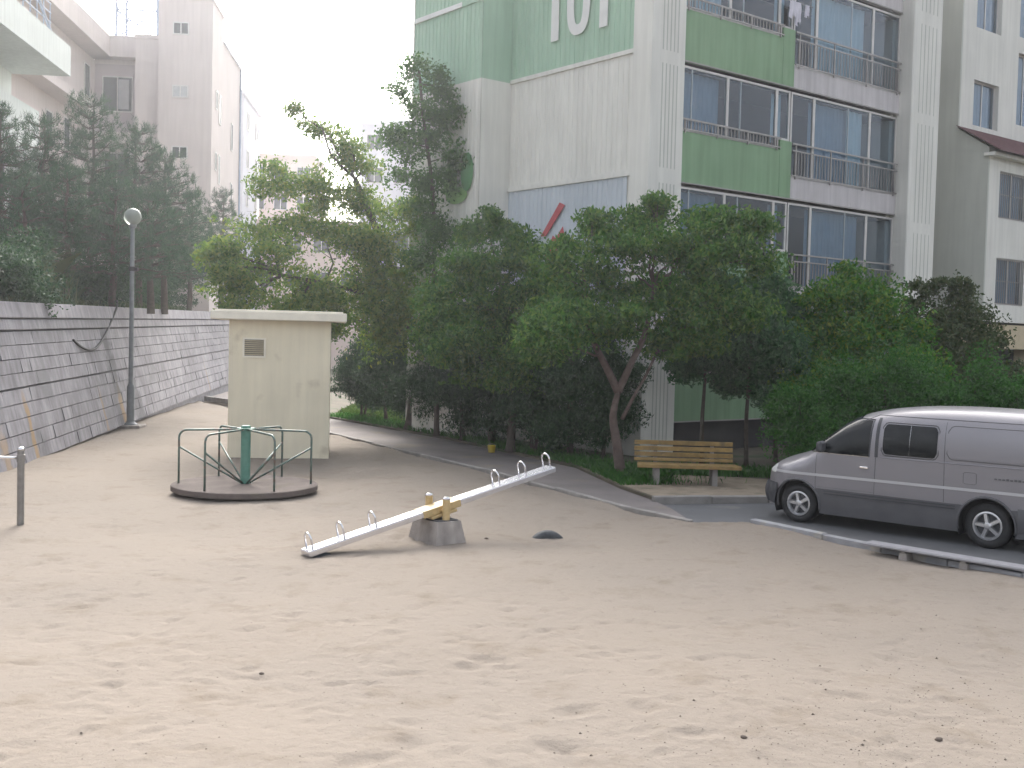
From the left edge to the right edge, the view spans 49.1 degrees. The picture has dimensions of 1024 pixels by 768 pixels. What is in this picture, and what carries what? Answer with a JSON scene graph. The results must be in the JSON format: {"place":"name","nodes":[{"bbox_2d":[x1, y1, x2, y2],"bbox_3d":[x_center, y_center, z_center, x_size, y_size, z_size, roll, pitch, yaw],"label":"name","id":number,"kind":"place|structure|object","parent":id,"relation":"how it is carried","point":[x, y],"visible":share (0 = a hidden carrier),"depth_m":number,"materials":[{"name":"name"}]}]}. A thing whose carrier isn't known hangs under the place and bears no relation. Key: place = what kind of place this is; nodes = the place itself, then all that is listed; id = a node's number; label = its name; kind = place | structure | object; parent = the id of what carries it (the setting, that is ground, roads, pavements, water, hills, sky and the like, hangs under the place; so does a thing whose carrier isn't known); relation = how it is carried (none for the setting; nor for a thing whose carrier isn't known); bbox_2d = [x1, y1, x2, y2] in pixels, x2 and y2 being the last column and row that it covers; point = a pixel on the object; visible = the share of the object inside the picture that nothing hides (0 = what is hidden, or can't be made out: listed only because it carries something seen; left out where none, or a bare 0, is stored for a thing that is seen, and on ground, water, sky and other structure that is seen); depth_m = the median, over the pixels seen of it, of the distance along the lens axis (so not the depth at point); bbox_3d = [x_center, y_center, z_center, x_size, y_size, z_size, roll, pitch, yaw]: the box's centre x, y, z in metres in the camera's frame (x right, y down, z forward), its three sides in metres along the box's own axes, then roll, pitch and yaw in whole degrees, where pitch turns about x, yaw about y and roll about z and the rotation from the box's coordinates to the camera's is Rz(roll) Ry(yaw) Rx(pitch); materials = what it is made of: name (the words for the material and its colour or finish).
{"place":"outdoors","nodes":[
{"label":"outdoors","id":0,"kind":"place"},
{"bbox_2d":[75,0,413,221],"label":"sky","id":1,"kind":"structure","parent":0,"point":[333,57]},
{"bbox_2d":[330,369,347,395],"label":"ground","id":2,"kind":"structure","parent":0,"point":[333,383],"depth_m":66.53,"materials":[{"name":"soil"}]},
{"bbox_2d":[0,301,228,471],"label":"retaining wall","id":3,"kind":"structure","parent":2,"relation":"on","point":[60,389],"depth_m":28.50,"materials":[{"name":"stone"}]},
{"bbox_2d":[72,300,117,350],"bbox_3d":[-11.107,-1.626,30.188,0.205,1.420,5.334,1,2,-9],"label":"hanging cable","id":4,"kind":"object","parent":3,"relation":"attached to","point":[88,349],"visible":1,"depth_m":30.04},
{"bbox_2d":[240,90,261,309],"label":"lilac building","id":5,"kind":"structure","parent":2,"relation":"on","point":[251,114],"depth_m":86.56,"materials":[{"name":"concrete"}]},
{"bbox_2d":[259,153,324,220],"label":"peach building","id":6,"kind":"structure","parent":2,"relation":"on","point":[304,161],"depth_m":111.38,"materials":[{"name":"paint"}]},
{"bbox_2d":[255,219,368,368],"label":"peach house","id":7,"kind":"structure","parent":2,"relation":"on","point":[310,261],"depth_m":91.72,"materials":[{"name":"concrete"}]},
{"bbox_2d":[360,120,410,300],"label":"apartment block","id":8,"kind":"structure","parent":2,"relation":"on","point":[368,127],"depth_m":99.41,"materials":[{"name":"paint"}]},
{"bbox_2d":[366,167,382,182],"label":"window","id":9,"kind":"structure","parent":8,"relation":"in","point":[373,178],"depth_m":99.49,"materials":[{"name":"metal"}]},
{"bbox_2d":[367,134,382,149],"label":"window","id":10,"kind":"structure","parent":8,"relation":"in","point":[375,138],"depth_m":99.37,"materials":[{"name":"glass"}]},
{"bbox_2d":[330,418,684,517],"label":"path","id":11,"kind":"structure","parent":0,"point":[571,478],"depth_m":24.50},
{"bbox_2d":[329,432,692,521],"bbox_3d":[-1.757,1.704,24.774,0.288,0.223,18.194,0,3,-29],"label":"path edging","id":12,"kind":"object","parent":11,"relation":"on","point":[640,511],"visible":0.44,"depth_m":20.65,"materials":[{"name":"concrete"}]},
{"bbox_2d":[0,401,1023,767],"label":"sand","id":13,"kind":"structure","parent":0,"point":[136,595],"depth_m":10.46,"materials":[{"name":"sand"}]},
{"bbox_2d":[0,447,24,525],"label":"exercise bar","id":14,"kind":"object","parent":13,"relation":"on","point":[19,457],"visible":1,"depth_m":15.33,"materials":[{"name":"silver metal"}]},
{"bbox_2d":[117,208,145,428],"bbox_3d":[-10.492,-1.753,30.743,0.800,6.115,0.600,1,2,0],"label":"globe street lamp","id":15,"kind":"object","parent":13,"relation":"on","point":[132,217],"visible":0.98,"depth_m":30.68,"materials":[{"name":"metal"}]},
{"bbox_2d":[170,425,317,499],"bbox_3d":[-4.534,1.299,19.055,2.440,1.190,2.440,1,2,0],"label":"merry go round","id":16,"kind":"object","parent":13,"relation":"on","point":[244,484],"visible":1,"depth_m":18.89,"materials":[{"name":"grey paint"}]},
{"bbox_2d":[210,309,346,458],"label":"utility shed","id":17,"kind":"structure","parent":13,"relation":"on","point":[279,374],"depth_m":24.32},
{"bbox_2d":[301,453,555,557],"bbox_3d":[-0.993,1.599,14.982,3.901,1.207,0.720,0,3,-37],"label":"seesaw","id":18,"kind":"object","parent":13,"relation":"on","point":[435,524],"visible":0.99,"depth_m":14.78,"materials":[{"name":"metal"}]},
{"bbox_2d":[532,530,562,538],"bbox_3d":[0.496,2.327,15.672,0.560,0.560,0.200,1,2,-8],"label":"buried tyre","id":19,"kind":"object","parent":13,"relation":"on","point":[547,534],"visible":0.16,"depth_m":15.58,"materials":[{"name":"rubber"}]},
{"bbox_2d":[863,540,1023,571],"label":"plank seat","id":20,"kind":"object","parent":13,"relation":"on","point":[905,553],"visible":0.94,"depth_m":14.16,"materials":[{"name":"metal"}]},
{"bbox_2d":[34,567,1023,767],"bbox_3d":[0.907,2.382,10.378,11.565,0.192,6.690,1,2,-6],"label":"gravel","id":21,"kind":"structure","parent":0,"point":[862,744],"depth_m":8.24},
{"bbox_2d":[330,380,810,499],"bbox_3d":[16.171,1.351,44.503,47.600,0.300,51.150,1,2,0],"label":"planting bed","id":22,"kind":"object","parent":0,"point":[756,455],"visible":0.17,"depth_m":26.29,"materials":[{"name":"soil"}]},
{"bbox_2d":[190,98,459,429],"bbox_3d":[-4.767,-3.282,30.077,7.503,9.156,4.402,1,2,-17],"label":"olive tree","id":23,"kind":"object","parent":22,"relation":"on","point":[374,287],"visible":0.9,"depth_m":29.57,"materials":[{"name":"green plant"}]},
{"bbox_2d":[330,318,382,416],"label":"conifer","id":24,"kind":"object","parent":22,"relation":"on","point":[351,388],"visible":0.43,"depth_m":34.91,"materials":[{"name":"green plant"}]},
{"bbox_2d":[352,308,400,419],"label":"conifer","id":25,"kind":"object","parent":22,"relation":"on","point":[366,373],"visible":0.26,"depth_m":33.40,"materials":[{"name":"green plant"}]},
{"bbox_2d":[371,326,410,420],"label":"conifer","id":26,"kind":"object","parent":22,"relation":"on","point":[400,364],"visible":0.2,"depth_m":31.66,"materials":[{"name":"green plant"}]},
{"bbox_2d":[388,324,445,425],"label":"conifer","id":27,"kind":"object","parent":22,"relation":"on","point":[413,379],"visible":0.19,"depth_m":30.05,"materials":[{"name":"green plant"}]},
{"bbox_2d":[369,50,474,436],"bbox_3d":[-2.315,-3.623,29.231,2.511,9.989,2.433,3,3,41],"label":"tall slim tree","id":28,"kind":"object","parent":22,"relation":"on","point":[434,235],"visible":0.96,"depth_m":28.93,"materials":[{"name":"green plant"}]},
{"bbox_2d":[413,315,489,439],"bbox_3d":[-1.376,-0.364,28.385,2.224,3.796,2.314,1,2,0],"label":"shrub","id":29,"kind":"object","parent":22,"relation":"on","point":[449,399],"visible":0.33,"depth_m":28.17,"materials":[{"name":"green plant"}]},
{"bbox_2d":[451,346,520,444],"bbox_3d":[-0.485,-0.214,26.995,2.004,3.663,2.559,1,2,0],"label":"shrub","id":30,"kind":"object","parent":22,"relation":"on","point":[493,426],"visible":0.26,"depth_m":26.93,"materials":[{"name":"green plant"}]},
{"bbox_2d":[403,203,579,451],"bbox_3d":[-0.369,-1.340,25.651,4.362,5.830,3.027,1,2,0],"label":"leafy tree","id":31,"kind":"object","parent":22,"relation":"on","point":[449,342],"visible":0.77,"depth_m":25.39,"materials":[{"name":"green plant"}]},
{"bbox_2d":[492,286,583,450],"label":"conifer","id":32,"kind":"object","parent":22,"relation":"on","point":[518,398],"visible":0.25,"depth_m":25.25,"materials":[{"name":"green plant"}]},
{"bbox_2d":[330,411,771,484],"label":"bed grass","id":33,"kind":"structure","parent":22,"relation":"on","point":[633,474],"depth_m":23.22,"materials":[{"name":"green plant"}]},
{"bbox_2d":[556,339,654,459],"bbox_3d":[2.079,0.258,24.818,2.220,3.032,1.868,1,2,0],"label":"shrub","id":34,"kind":"object","parent":22,"relation":"on","point":[598,416],"visible":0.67,"depth_m":24.48,"materials":[{"name":"green plant"}]},
{"bbox_2d":[662,315,746,463],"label":"slender tree","id":35,"kind":"object","parent":22,"relation":"on","point":[681,371],"visible":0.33,"depth_m":24.14,"materials":[{"name":"green plant"}]},
{"bbox_2d":[405,0,1023,456],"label":"apartment block","id":36,"kind":"structure","parent":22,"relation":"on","point":[881,136],"depth_m":29.11,"materials":[{"name":"paint"}]},
{"bbox_2d":[680,186,724,242],"bbox_3d":[4.379,-3.849,26.718,1.720,1.560,0.274,0,3,-38],"label":"window","id":37,"kind":"structure","parent":36,"relation":"in","point":[690,199],"depth_m":26.75,"materials":[{"name":"glass"}]},
{"bbox_2d":[683,65,728,138],"bbox_3d":[4.449,-6.645,26.602,1.720,1.560,0.274,0,3,-38],"label":"window","id":38,"kind":"structure","parent":36,"relation":"in","point":[700,92],"depth_m":26.78,"materials":[{"name":"glass"}]},
{"bbox_2d":[687,0,730,21],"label":"window","id":39,"kind":"structure","parent":36,"relation":"in","point":[693,1],"depth_m":26.78,"materials":[{"name":"glass"}]},
{"bbox_2d":[724,193,773,257],"bbox_3d":[5.836,-3.880,27.738,1.870,1.510,0.060,0,3,-38],"label":"window","id":40,"kind":"structure","parent":36,"relation":"in","point":[726,194],"depth_m":27.76,"materials":[{"name":"metal"}]},
{"bbox_2d":[726,76,777,148],"bbox_3d":[5.906,-6.676,27.620,1.870,1.510,0.060,0,3,-38],"label":"window","id":41,"kind":"structure","parent":36,"relation":"in","point":[732,78],"depth_m":27.60,"materials":[{"name":"metal"}]},
{"bbox_2d":[730,0,780,35],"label":"window","id":42,"kind":"structure","parent":36,"relation":"in","point":[778,1],"depth_m":27.85,"materials":[{"name":"metal"}]},
{"bbox_2d":[766,200,786,252],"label":"window","id":43,"kind":"structure","parent":36,"relation":"in","point":[785,203],"depth_m":28.59,"materials":[{"name":"metal"}]},
{"bbox_2d":[770,88,790,142],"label":"window","id":44,"kind":"structure","parent":36,"relation":"in","point":[781,90],"depth_m":28.47,"materials":[{"name":"metal"}]},
{"bbox_2d":[773,0,793,30],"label":"window","id":45,"kind":"structure","parent":36,"relation":"in","point":[775,1],"depth_m":28.37,"materials":[{"name":"metal"}]},
{"bbox_2d":[785,202,810,287],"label":"window","id":46,"kind":"structure","parent":36,"relation":"in","point":[794,204],"depth_m":29.20,"materials":[{"name":"metal"}]},
{"bbox_2d":[789,0,812,25],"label":"hanging laundry","id":47,"kind":"object","parent":36,"relation":"hanging from","point":[795,8],"visible":1,"depth_m":28.19,"materials":[{"name":"white fabric"}]},
{"bbox_2d":[789,92,814,180],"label":"window","id":48,"kind":"structure","parent":36,"relation":"in","point":[792,93],"depth_m":29.07,"materials":[{"name":"metal"}]},
{"bbox_2d":[793,0,817,71],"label":"window","id":49,"kind":"structure","parent":36,"relation":"in","point":[816,1],"depth_m":29.00,"materials":[{"name":"metal"}]},
{"bbox_2d":[802,206,866,288],"bbox_3d":[8.650,-3.564,30.132,2.490,2.200,0.276,0,3,-38],"label":"window","id":50,"kind":"structure","parent":36,"relation":"in","point":[831,235],"depth_m":30.15,"materials":[{"name":"glass"}]},
{"bbox_2d":[806,98,870,189],"bbox_3d":[8.720,-6.361,30.015,2.490,2.200,0.276,0,3,-38],"label":"window","id":51,"kind":"structure","parent":36,"relation":"in","point":[837,130],"depth_m":30.11,"materials":[{"name":"glass"}]},
{"bbox_2d":[810,0,873,86],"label":"window","id":52,"kind":"structure","parent":36,"relation":"in","point":[839,23],"depth_m":29.99,"materials":[{"name":"glass"}]},
{"bbox_2d":[840,7,896,361],"bbox_3d":[10.171,-5.840,32.091,0.150,15.400,1.410,0,3,-38],"label":"window side","id":53,"kind":"structure","parent":36,"relation":"in","point":[885,32],"depth_m":31.71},
{"bbox_2d":[864,214,892,286],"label":"window","id":54,"kind":"structure","parent":36,"relation":"in","point":[891,219],"depth_m":31.53,"materials":[{"name":"metal"}]},
{"bbox_2d":[867,111,896,194],"bbox_3d":[10.252,-6.392,31.093,1.270,2.150,0.060,0,3,-38],"label":"window","id":55,"kind":"structure","parent":36,"relation":"in","point":[874,113],"depth_m":31.35,"materials":[{"name":"metal"}]},
{"bbox_2d":[871,8,900,93],"bbox_3d":[10.322,-9.189,30.976,1.270,2.150,0.060,0,3,-38],"label":"window","id":56,"kind":"structure","parent":36,"relation":"in","point":[875,9],"depth_m":31.18,"materials":[{"name":"metal"}]},
{"bbox_2d":[973,81,994,129],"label":"window","id":57,"kind":"structure","parent":36,"relation":"in","point":[982,92],"depth_m":34.57,"materials":[{"name":"glass"}]},
{"bbox_2d":[977,0,997,33],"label":"window","id":58,"kind":"structure","parent":36,"relation":"in","point":[985,8],"depth_m":34.47,"materials":[{"name":"glass"}]},
{"bbox_2d":[995,258,1023,305],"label":"window","id":59,"kind":"structure","parent":36,"relation":"in","point":[1005,284],"depth_m":33.71,"materials":[{"name":"glass"}]},
{"bbox_2d":[998,172,1023,221],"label":"window","id":60,"kind":"structure","parent":36,"relation":"in","point":[1009,191],"depth_m":33.59,"materials":[{"name":"glass"}]},
{"bbox_2d":[1016,55,1023,125],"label":"window","id":61,"kind":"structure","parent":36,"relation":"in","point":[1020,86],"depth_m":35.88,"materials":[{"name":"glass"}]},
{"bbox_2d":[695,262,815,467],"bbox_3d":[5.032,-0.443,23.953,2.556,4.445,2.493,1,2,0],"label":"slender tree","id":62,"kind":"object","parent":22,"relation":"on","point":[763,352],"visible":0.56,"depth_m":23.40,"materials":[{"name":"green plant"}]},
{"bbox_2d":[752,278,809,461],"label":"slender tree","id":63,"kind":"object","parent":22,"relation":"on","point":[794,309],"visible":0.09,"depth_m":24.83,"materials":[{"name":"green plant"}]},
{"bbox_2d":[756,370,844,462],"bbox_3d":[5.615,0.987,21.706,1.754,2.537,1.756,3,3,33],"label":"hedge shrub","id":64,"kind":"object","parent":22,"relation":"on","point":[793,429],"visible":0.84,"depth_m":21.38,"materials":[{"name":"green plant"}]},
{"bbox_2d":[799,342,881,449],"bbox_3d":[6.393,0.722,21.721,1.979,3.099,1.830,1,2,0],"label":"hedge shrub","id":65,"kind":"object","parent":22,"relation":"on","point":[846,383],"visible":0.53,"depth_m":21.57,"materials":[{"name":"green plant"}]},
{"bbox_2d":[767,257,967,402],"bbox_3d":[7.376,-0.469,23.966,4.137,4.611,2.836,1,2,0],"label":"bright shrub","id":66,"kind":"object","parent":22,"relation":"on","point":[871,318],"visible":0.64,"depth_m":23.79,"materials":[{"name":"green plant"}]},
{"bbox_2d":[843,333,939,418],"bbox_3d":[7.299,0.697,21.961,2.113,3.416,2.019,1,2,0],"label":"hedge shrub","id":67,"kind":"object","parent":22,"relation":"on","point":[888,401],"visible":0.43,"depth_m":21.65,"materials":[{"name":"green plant"}]},
{"bbox_2d":[870,339,978,410],"bbox_3d":[8.011,0.548,21.922,2.364,2.860,1.762,1,2,0],"label":"hedge shrub","id":68,"kind":"object","parent":22,"relation":"on","point":[941,395],"visible":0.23,"depth_m":21.74,"materials":[{"name":"green plant"}]},
{"bbox_2d":[898,269,1023,394],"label":"straggly shrub","id":69,"kind":"object","parent":22,"relation":"on","point":[951,320],"visible":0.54,"depth_m":24.67,"materials":[{"name":"green plant"}]},
{"bbox_2d":[935,339,1023,408],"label":"hedge shrub","id":70,"kind":"object","parent":22,"relation":"on","point":[992,395],"visible":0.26,"depth_m":21.91,"materials":[{"name":"green plant"}]},
{"bbox_2d":[977,365,1023,408],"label":"hedge shrub","id":71,"kind":"object","parent":22,"relation":"on","point":[1019,400],"visible":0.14,"depth_m":22.13,"materials":[{"name":"green plant"}]},
{"bbox_2d":[581,466,767,495],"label":"bare ground","id":72,"kind":"structure","parent":0,"point":[738,486],"depth_m":20.38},
{"bbox_2d":[509,189,797,472],"bbox_3d":[2.743,-1.024,21.936,5.620,5.700,3.599,1,2,0],"label":"cherry tree","id":73,"kind":"object","parent":72,"relation":"on","point":[702,299],"visible":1,"depth_m":21.48,"materials":[{"name":"green plant"}]},
{"bbox_2d":[634,440,741,485],"bbox_3d":[3.248,1.520,20.830,1.931,0.877,0.665,2,2,2],"label":"park bench","id":74,"kind":"object","parent":72,"relation":"on","point":[711,467],"visible":1,"depth_m":21.00,"materials":[{"name":"wood"},{"name":"concrete"}]},
{"bbox_2d":[662,503,1023,571],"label":"parking lot","id":75,"kind":"structure","parent":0,"point":[955,542],"depth_m":16.84,"materials":[{"name":"asphalt"}]},
{"bbox_2d":[652,495,771,503],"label":"bed kerb","id":76,"kind":"structure","parent":75,"relation":"on","point":[702,499],"depth_m":19.05,"materials":[{"name":"concrete"}]},
{"bbox_2d":[750,519,1023,577],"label":"pale kerb","id":77,"kind":"structure","parent":75,"relation":"on","point":[845,541],"depth_m":15.12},
{"bbox_2d":[765,406,1023,548],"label":"parked van","id":78,"kind":"object","parent":75,"relation":"on","point":[960,469],"visible":1,"depth_m":15.99,"materials":[{"name":"silver metal"}]},
{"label":"lawn","id":79,"kind":"structure","parent":0,"visible":0},
{"bbox_2d":[337,403,404,422],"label":"lawn grass","id":80,"kind":"structure","parent":79,"relation":"on","point":[353,407],"depth_m":36.46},
{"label":"hillside","id":81,"kind":"structure","parent":0,"visible":0},
{"bbox_2d":[0,0,70,215],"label":"mint apartment building","id":82,"kind":"structure","parent":81,"relation":"on","point":[31,43],"depth_m":41.60,"materials":[{"name":"paint"}]},
{"bbox_2d":[0,240,75,305],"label":"undergrowth bush","id":83,"kind":"object","parent":81,"relation":"on","point":[16,271],"visible":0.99,"depth_m":24.37,"materials":[{"name":"green plant"}]},
{"bbox_2d":[0,224,79,318],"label":"undergrowth bush","id":84,"kind":"object","parent":81,"relation":"on","point":[28,241],"visible":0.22,"depth_m":26.52,"materials":[{"name":"green plant"}]},
{"bbox_2d":[0,165,84,267],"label":"pine tree","id":85,"kind":"object","parent":81,"relation":"on","point":[21,187],"visible":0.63,"depth_m":30.24,"materials":[{"name":"green plant"}]},
{"bbox_2d":[0,100,89,252],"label":"pine tree","id":86,"kind":"object","parent":81,"relation":"on","point":[3,140],"visible":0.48,"depth_m":32.21,"materials":[{"name":"green plant"}]},
{"bbox_2d":[3,239,108,303],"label":"bush","id":87,"kind":"object","parent":81,"relation":"on","point":[61,265],"visible":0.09,"depth_m":29.39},
{"bbox_2d":[0,109,119,251],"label":"pine tree","id":88,"kind":"object","parent":81,"relation":"on","point":[44,124],"visible":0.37,"depth_m":33.63,"materials":[{"name":"green plant"}]},
{"bbox_2d":[1,161,129,299],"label":"pine tree","id":89,"kind":"object","parent":81,"relation":"on","point":[77,219],"visible":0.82,"depth_m":31.19,"materials":[{"name":"green plant"}]},
{"bbox_2d":[42,259,146,306],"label":"undergrowth bush","id":90,"kind":"object","parent":81,"relation":"on","point":[102,286],"visible":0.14,"depth_m":32.80,"materials":[{"name":"green plant"}]},
{"bbox_2d":[0,292,188,310],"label":"wall top grass","id":91,"kind":"structure","parent":81,"relation":"on","point":[80,301],"depth_m":31.95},
{"bbox_2d":[26,89,170,295],"bbox_3d":[-13.445,-5.928,35.762,4.954,7.138,5.151,0,3,-30],"label":"pine tree","id":92,"kind":"object","parent":81,"relation":"on","point":[100,145],"visible":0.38,"depth_m":35.58,"materials":[{"name":"green plant"}]},
{"bbox_2d":[51,168,193,306],"bbox_3d":[-11.526,-4.192,33.103,4.547,4.207,4.067,1,2,0],"label":"pine tree","id":93,"kind":"object","parent":81,"relation":"on","point":[116,222],"visible":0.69,"depth_m":32.75,"materials":[{"name":"green plant"}]},
{"bbox_2d":[11,0,241,311],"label":"beige apartment building","id":94,"kind":"structure","parent":81,"relation":"on","point":[177,81],"depth_m":59.43,"materials":[{"name":"paint"}]},
{"bbox_2d":[84,61,89,97],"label":"window","id":95,"kind":"structure","parent":94,"relation":"in","point":[86,66],"depth_m":59.31,"materials":[{"name":"glass"}]},
{"bbox_2d":[102,76,132,112],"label":"window","id":96,"kind":"structure","parent":94,"relation":"in","point":[110,84],"depth_m":60.80,"materials":[{"name":"glass"}]},
{"bbox_2d":[115,0,158,35],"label":"lattice mast","id":97,"kind":"object","parent":94,"relation":"on","point":[126,18],"visible":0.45,"depth_m":62.76,"materials":[{"name":"metal"}]},
{"bbox_2d":[171,146,187,158],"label":"window","id":98,"kind":"structure","parent":94,"relation":"in","point":[178,148],"depth_m":59.38,"materials":[{"name":"glass"}]},
{"bbox_2d":[172,85,188,97],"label":"window","id":99,"kind":"structure","parent":94,"relation":"in","point":[178,91],"depth_m":59.23,"materials":[{"name":"glass"}]},
{"bbox_2d":[173,21,188,34],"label":"window","id":100,"kind":"structure","parent":94,"relation":"in","point":[179,28],"depth_m":59.10,"materials":[{"name":"metal"}]},
{"bbox_2d":[78,115,210,307],"bbox_3d":[-12.660,-5.760,37.626,4.290,6.712,4.231,0,3,-38],"label":"pine tree","id":101,"kind":"object","parent":81,"relation":"on","point":[151,157],"visible":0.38,"depth_m":37.56,"materials":[{"name":"green plant"}]},
{"bbox_2d":[116,269,187,303],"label":"undergrowth bush","id":102,"kind":"object","parent":81,"relation":"on","point":[157,286],"visible":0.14,"depth_m":43.25,"materials":[{"name":"green plant"}]},
{"bbox_2d":[104,185,209,313],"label":"pine tree","id":103,"kind":"object","parent":81,"relation":"on","point":[154,201],"visible":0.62,"depth_m":34.74,"materials":[{"name":"green plant"}]},
{"bbox_2d":[105,145,219,313],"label":"pine tree","id":104,"kind":"object","parent":81,"relation":"on","point":[164,293],"visible":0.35,"depth_m":38.71,"materials":[{"name":"green plant"}]},
{"bbox_2d":[128,274,213,309],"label":"undergrowth bush","id":105,"kind":"object","parent":81,"relation":"on","point":[182,298],"visible":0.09,"depth_m":51.36,"materials":[{"name":"green plant"}]},
{"bbox_2d":[154,187,229,310],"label":"pine tree","id":106,"kind":"object","parent":81,"relation":"on","point":[190,287],"visible":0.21,"depth_m":46.78,"materials":[{"name":"green plant"}]},
{"bbox_2d":[174,185,254,308],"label":"pine tree","id":107,"kind":"object","parent":81,"relation":"on","point":[218,210],"visible":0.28,"depth_m":54.48,"materials":[{"name":"green plant"}]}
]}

